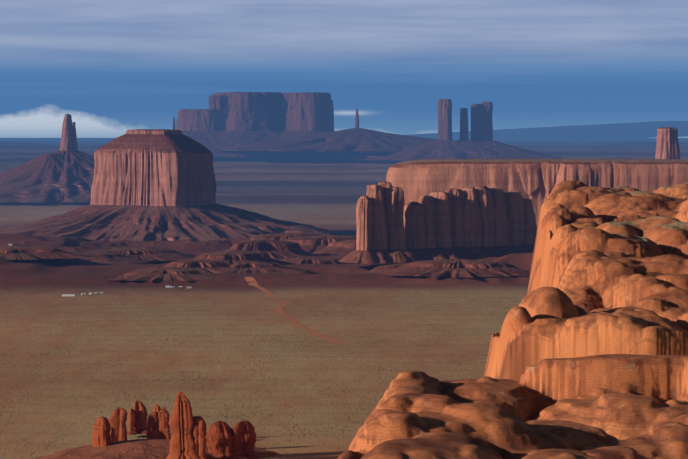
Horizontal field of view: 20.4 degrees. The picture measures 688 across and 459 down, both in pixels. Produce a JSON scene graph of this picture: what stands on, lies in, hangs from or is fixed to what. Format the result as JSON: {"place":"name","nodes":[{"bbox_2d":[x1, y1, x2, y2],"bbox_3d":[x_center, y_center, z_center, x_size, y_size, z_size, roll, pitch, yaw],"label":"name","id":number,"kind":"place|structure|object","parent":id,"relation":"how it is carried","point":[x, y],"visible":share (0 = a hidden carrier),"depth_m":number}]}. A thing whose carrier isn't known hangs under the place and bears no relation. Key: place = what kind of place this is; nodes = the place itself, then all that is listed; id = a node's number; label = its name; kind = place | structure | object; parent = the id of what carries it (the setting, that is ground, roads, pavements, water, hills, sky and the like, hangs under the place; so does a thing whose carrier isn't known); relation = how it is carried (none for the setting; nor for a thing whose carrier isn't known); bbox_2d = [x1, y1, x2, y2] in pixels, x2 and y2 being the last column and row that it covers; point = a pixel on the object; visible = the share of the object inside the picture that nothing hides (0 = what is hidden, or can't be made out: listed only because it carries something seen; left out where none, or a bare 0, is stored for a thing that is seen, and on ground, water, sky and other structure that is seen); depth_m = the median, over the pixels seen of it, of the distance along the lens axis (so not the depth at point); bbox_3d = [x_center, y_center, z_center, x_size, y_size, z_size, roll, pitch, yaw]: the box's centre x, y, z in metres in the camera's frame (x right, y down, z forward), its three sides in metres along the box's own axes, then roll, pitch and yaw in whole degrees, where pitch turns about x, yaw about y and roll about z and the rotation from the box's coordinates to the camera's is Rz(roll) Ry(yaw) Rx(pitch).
{"place":"outdoors","nodes":[
{"label":"outdoors","id":0,"kind":"place"},
{"bbox_2d":[0,153,88,202],"bbox_3d":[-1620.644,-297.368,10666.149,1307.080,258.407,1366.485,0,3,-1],"label":"rocky hill","id":1,"kind":"structure","parent":0,"point":[46,168],"depth_m":10450.77},
{"bbox_2d":[0,246,97,259],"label":"badland ridge","id":2,"kind":"structure","parent":0,"point":[20,253],"depth_m":5035.37},
{"bbox_2d":[67,251,149,262],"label":"badland ridge","id":3,"kind":"structure","parent":0,"point":[104,257],"depth_m":5256.21},
{"bbox_2d":[95,117,174,147],"bbox_3d":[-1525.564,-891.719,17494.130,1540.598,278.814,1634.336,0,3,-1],"label":"rock spire","id":4,"kind":"structure","parent":0,"point":[100,146],"depth_m":17428.54},
{"bbox_2d":[85,247,196,260],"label":"badland ridge","id":5,"kind":"structure","parent":0,"point":[148,254],"depth_m":5369.78},
{"bbox_2d":[108,268,220,281],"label":"badland ridge","id":6,"kind":"structure","parent":0,"point":[161,274],"depth_m":4709.26},
{"bbox_2d":[134,260,230,272],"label":"badland ridge","id":7,"kind":"structure","parent":0,"point":[204,266],"depth_m":4894.91},
{"bbox_2d":[192,251,293,265],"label":"badland ridge","id":8,"kind":"structure","parent":0,"point":[229,257],"depth_m":5075.06},
{"bbox_2d":[220,262,310,272],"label":"badland ridge","id":9,"kind":"structure","parent":0,"point":[251,267],"depth_m":4912.34},
{"bbox_2d":[221,239,316,258],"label":"badland ridge","id":10,"kind":"structure","parent":0,"point":[269,248],"depth_m":5483.42},
{"bbox_2d":[251,232,320,239],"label":"badland ridge","id":11,"kind":"structure","parent":0,"point":[278,236],"depth_m":5777.06},
{"bbox_2d":[245,277,347,343],"bbox_3d":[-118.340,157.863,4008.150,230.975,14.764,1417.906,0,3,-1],"label":"dirt road","id":12,"kind":"structure","parent":0,"point":[279,309],"depth_m":3900.89},
{"bbox_2d":[281,257,351,264],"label":"badland ridge","id":13,"kind":"structure","parent":0,"point":[318,261],"depth_m":5287.22},
{"bbox_2d":[282,235,356,252],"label":"badland ridge","id":14,"kind":"structure","parent":0,"point":[310,244],"depth_m":5710.70},
{"bbox_2d":[313,240,355,254],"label":"badland ridge","id":15,"kind":"structure","parent":0,"point":[346,247],"depth_m":5651.84},
{"bbox_2d":[0,138,687,458],"bbox_3d":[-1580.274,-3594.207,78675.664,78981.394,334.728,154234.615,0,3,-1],"label":"desert ground","id":16,"kind":"structure","parent":0,"point":[231,350],"depth_m":3630.86},
{"bbox_2d":[0,114,93,202],"bbox_3d":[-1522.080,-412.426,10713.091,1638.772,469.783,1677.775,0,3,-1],"label":"spire","id":17,"kind":"structure","parent":16,"relation":"on","point":[15,189],"depth_m":10261.94},
{"bbox_2d":[45,122,216,200],"bbox_3d":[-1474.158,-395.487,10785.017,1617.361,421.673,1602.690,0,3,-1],"label":"spire","id":18,"kind":"structure","parent":16,"relation":"on","point":[91,161],"depth_m":10311.77},
{"bbox_2d":[127,408,138,434],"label":"rock pillar","id":19,"kind":"structure","parent":16,"relation":"on","point":[131,419],"depth_m":2276.53},
{"bbox_2d":[132,400,147,433],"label":"rock pillar","id":20,"kind":"structure","parent":16,"relation":"on","point":[139,408],"depth_m":2282.42},
{"bbox_2d":[37,438,279,458],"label":"dirt mound","id":21,"kind":"object","parent":16,"relation":"on","point":[152,448],"visible":0.62,"depth_m":2113.01},
{"bbox_2d":[92,416,111,446],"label":"rock pillar","id":22,"kind":"structure","parent":21,"relation":"on","point":[101,436],"depth_m":2128.07},
{"bbox_2d":[110,426,115,441],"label":"rock pillar","id":23,"kind":"structure","parent":21,"relation":"on","point":[112,435],"depth_m":2158.40},
{"bbox_2d":[108,407,126,441],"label":"rock pillar","id":24,"kind":"structure","parent":21,"relation":"on","point":[117,419],"depth_m":2197.98},
{"bbox_2d":[146,412,158,438],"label":"rock pillar","id":25,"kind":"structure","parent":21,"relation":"on","point":[153,425],"depth_m":2210.98},
{"bbox_2d":[153,404,160,411],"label":"rock pillar","id":26,"kind":"structure","parent":21,"relation":"on","point":[156,408],"depth_m":2234.68},
{"bbox_2d":[157,406,170,438],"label":"rock pillar","id":27,"kind":"structure","parent":21,"relation":"on","point":[164,427],"depth_m":2149.30},
{"bbox_2d":[166,391,199,458],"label":"rock spire","id":28,"kind":"structure","parent":21,"relation":"on","point":[182,441],"depth_m":2073.61},
{"bbox_2d":[191,416,206,458],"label":"rock pillar","id":29,"kind":"structure","parent":21,"relation":"on","point":[198,433],"depth_m":2074.43},
{"bbox_2d":[206,421,235,458],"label":"fin rock","id":30,"kind":"object","parent":21,"relation":"on","point":[219,437],"visible":0.94,"depth_m":2109.24},
{"bbox_2d":[232,421,257,455],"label":"fin rock","id":31,"kind":"object","parent":21,"relation":"on","point":[244,439],"visible":0.88,"depth_m":2118.94},
{"bbox_2d":[85,109,255,154],"bbox_3d":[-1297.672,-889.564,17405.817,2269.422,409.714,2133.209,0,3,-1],"label":"mesa","id":32,"kind":"structure","parent":16,"relation":"on","point":[199,126],"depth_m":17200.00},
{"bbox_2d":[0,129,350,240],"bbox_3d":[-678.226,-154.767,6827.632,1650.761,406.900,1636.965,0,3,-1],"label":"butte","id":33,"kind":"object","parent":16,"relation":"on","point":[153,184],"visible":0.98,"depth_m":6700.41},
{"bbox_2d":[209,95,229,131],"bbox_3d":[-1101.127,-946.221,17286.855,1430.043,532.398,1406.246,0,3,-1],"label":"mesa","id":34,"kind":"structure","parent":16,"relation":"on","point":[219,104],"depth_m":17228.28},
{"bbox_2d":[207,92,369,156],"bbox_3d":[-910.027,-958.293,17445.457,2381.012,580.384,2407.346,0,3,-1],"label":"mesa","id":35,"kind":"structure","parent":16,"relation":"on","point":[253,117],"depth_m":17081.45},
{"bbox_2d":[217,109,437,150],"bbox_3d":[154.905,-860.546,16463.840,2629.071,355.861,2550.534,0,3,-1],"label":"spire","id":36,"kind":"structure","parent":16,"relation":"on","point":[356,138],"depth_m":15899.23},
{"bbox_2d":[279,92,386,154],"bbox_3d":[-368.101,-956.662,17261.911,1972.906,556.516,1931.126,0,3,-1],"label":"mesa","id":37,"kind":"structure","parent":16,"relation":"on","point":[305,113],"depth_m":17064.41},
{"bbox_2d":[332,100,333,128],"bbox_3d":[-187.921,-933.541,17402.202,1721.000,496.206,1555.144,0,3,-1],"label":"mesa","id":38,"kind":"structure","parent":16,"relation":"on","point":[333,113],"depth_m":17364.68},
{"bbox_2d":[338,195,379,263],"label":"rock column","id":39,"kind":"structure","parent":16,"relation":"on","point":[363,253],"depth_m":4979.37},
{"bbox_2d":[366,184,392,262],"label":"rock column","id":40,"kind":"structure","parent":16,"relation":"on","point":[374,193],"depth_m":5000.83},
{"bbox_2d":[378,181,392,249],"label":"mesa buttress","id":41,"kind":"structure","parent":16,"relation":"on","point":[386,187],"depth_m":5024.31},
{"bbox_2d":[388,187,425,262],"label":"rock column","id":42,"kind":"structure","parent":16,"relation":"on","point":[399,251],"depth_m":5015.95},
{"bbox_2d":[403,201,432,259],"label":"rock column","id":43,"kind":"structure","parent":16,"relation":"on","point":[413,218],"depth_m":5060.82},
{"bbox_2d":[417,195,447,259],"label":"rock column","id":44,"kind":"structure","parent":16,"relation":"on","point":[426,202],"depth_m":5078.67},
{"bbox_2d":[429,191,465,258],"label":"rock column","id":45,"kind":"structure","parent":16,"relation":"on","point":[442,229],"depth_m":5094.57},
{"bbox_2d":[444,188,475,259],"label":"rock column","id":46,"kind":"structure","parent":16,"relation":"on","point":[456,201],"depth_m":5126.44},
{"bbox_2d":[459,187,489,259],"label":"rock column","id":47,"kind":"structure","parent":16,"relation":"on","point":[472,224],"depth_m":5125.00},
{"bbox_2d":[472,185,501,256],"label":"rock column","id":48,"kind":"structure","parent":16,"relation":"on","point":[485,202],"depth_m":5144.56},
{"bbox_2d":[420,108,560,159],"bbox_3d":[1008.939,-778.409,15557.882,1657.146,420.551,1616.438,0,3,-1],"label":"rock spire","id":49,"kind":"object","parent":16,"relation":"on","point":[487,151],"visible":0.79,"depth_m":15291.26},
{"bbox_2d":[489,188,519,255],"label":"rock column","id":50,"kind":"structure","parent":16,"relation":"on","point":[501,234],"depth_m":5175.79},
{"bbox_2d":[337,180,687,458],"bbox_3d":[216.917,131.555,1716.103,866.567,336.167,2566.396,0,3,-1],"label":"rock cliff","id":51,"kind":"structure","parent":16,"relation":"on","point":[587,358],"depth_m":769.58},
{"bbox_2d":[471,104,559,158],"bbox_3d":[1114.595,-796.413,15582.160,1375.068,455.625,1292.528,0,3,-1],"label":"butte","id":52,"kind":"object","parent":16,"relation":"on","point":[476,123],"visible":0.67,"depth_m":15549.64},
{"bbox_2d":[504,192,530,252],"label":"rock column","id":53,"kind":"structure","parent":16,"relation":"on","point":[515,203],"depth_m":5208.98},
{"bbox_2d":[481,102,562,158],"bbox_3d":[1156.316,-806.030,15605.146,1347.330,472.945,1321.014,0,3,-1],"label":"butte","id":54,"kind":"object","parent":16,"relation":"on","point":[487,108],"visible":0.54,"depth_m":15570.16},
{"bbox_2d":[523,198,536,251],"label":"mesa buttress","id":55,"kind":"structure","parent":16,"relation":"on","point":[531,229],"depth_m":5227.59},
{"bbox_2d":[386,159,687,233],"bbox_3d":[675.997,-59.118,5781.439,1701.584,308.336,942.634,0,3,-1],"label":"mesa","id":56,"kind":"structure","parent":16,"relation":"on","point":[536,181],"depth_m":5605.67},
{"bbox_2d":[409,121,687,139],"bbox_3d":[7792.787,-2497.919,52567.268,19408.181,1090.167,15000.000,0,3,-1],"label":"hill","id":57,"kind":"structure","parent":16,"relation":"on","point":[616,131],"depth_m":46285.94},
{"bbox_2d":[655,127,679,158],"bbox_3d":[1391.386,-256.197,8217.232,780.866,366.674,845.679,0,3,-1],"label":"butte","id":58,"kind":"object","parent":16,"relation":"on","point":[667,145],"visible":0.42,"depth_m":8169.87},
{"bbox_2d":[0,0,687,137],"label":"sky","id":59,"kind":"structure","parent":0,"point":[116,67]},
{"bbox_2d":[359,263,407,273],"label":"badland ridge","id":60,"kind":"structure","parent":0,"point":[380,268],"depth_m":4843.94},
{"bbox_2d":[354,99,513,160],"bbox_3d":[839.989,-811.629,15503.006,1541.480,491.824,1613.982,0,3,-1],"label":"pillar","id":61,"kind":"structure","parent":0,"point":[444,146],"depth_m":15238.21},
{"bbox_2d":[376,259,530,277],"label":"badland ridge","id":62,"kind":"structure","parent":0,"point":[456,268],"depth_m":4698.90}
]}

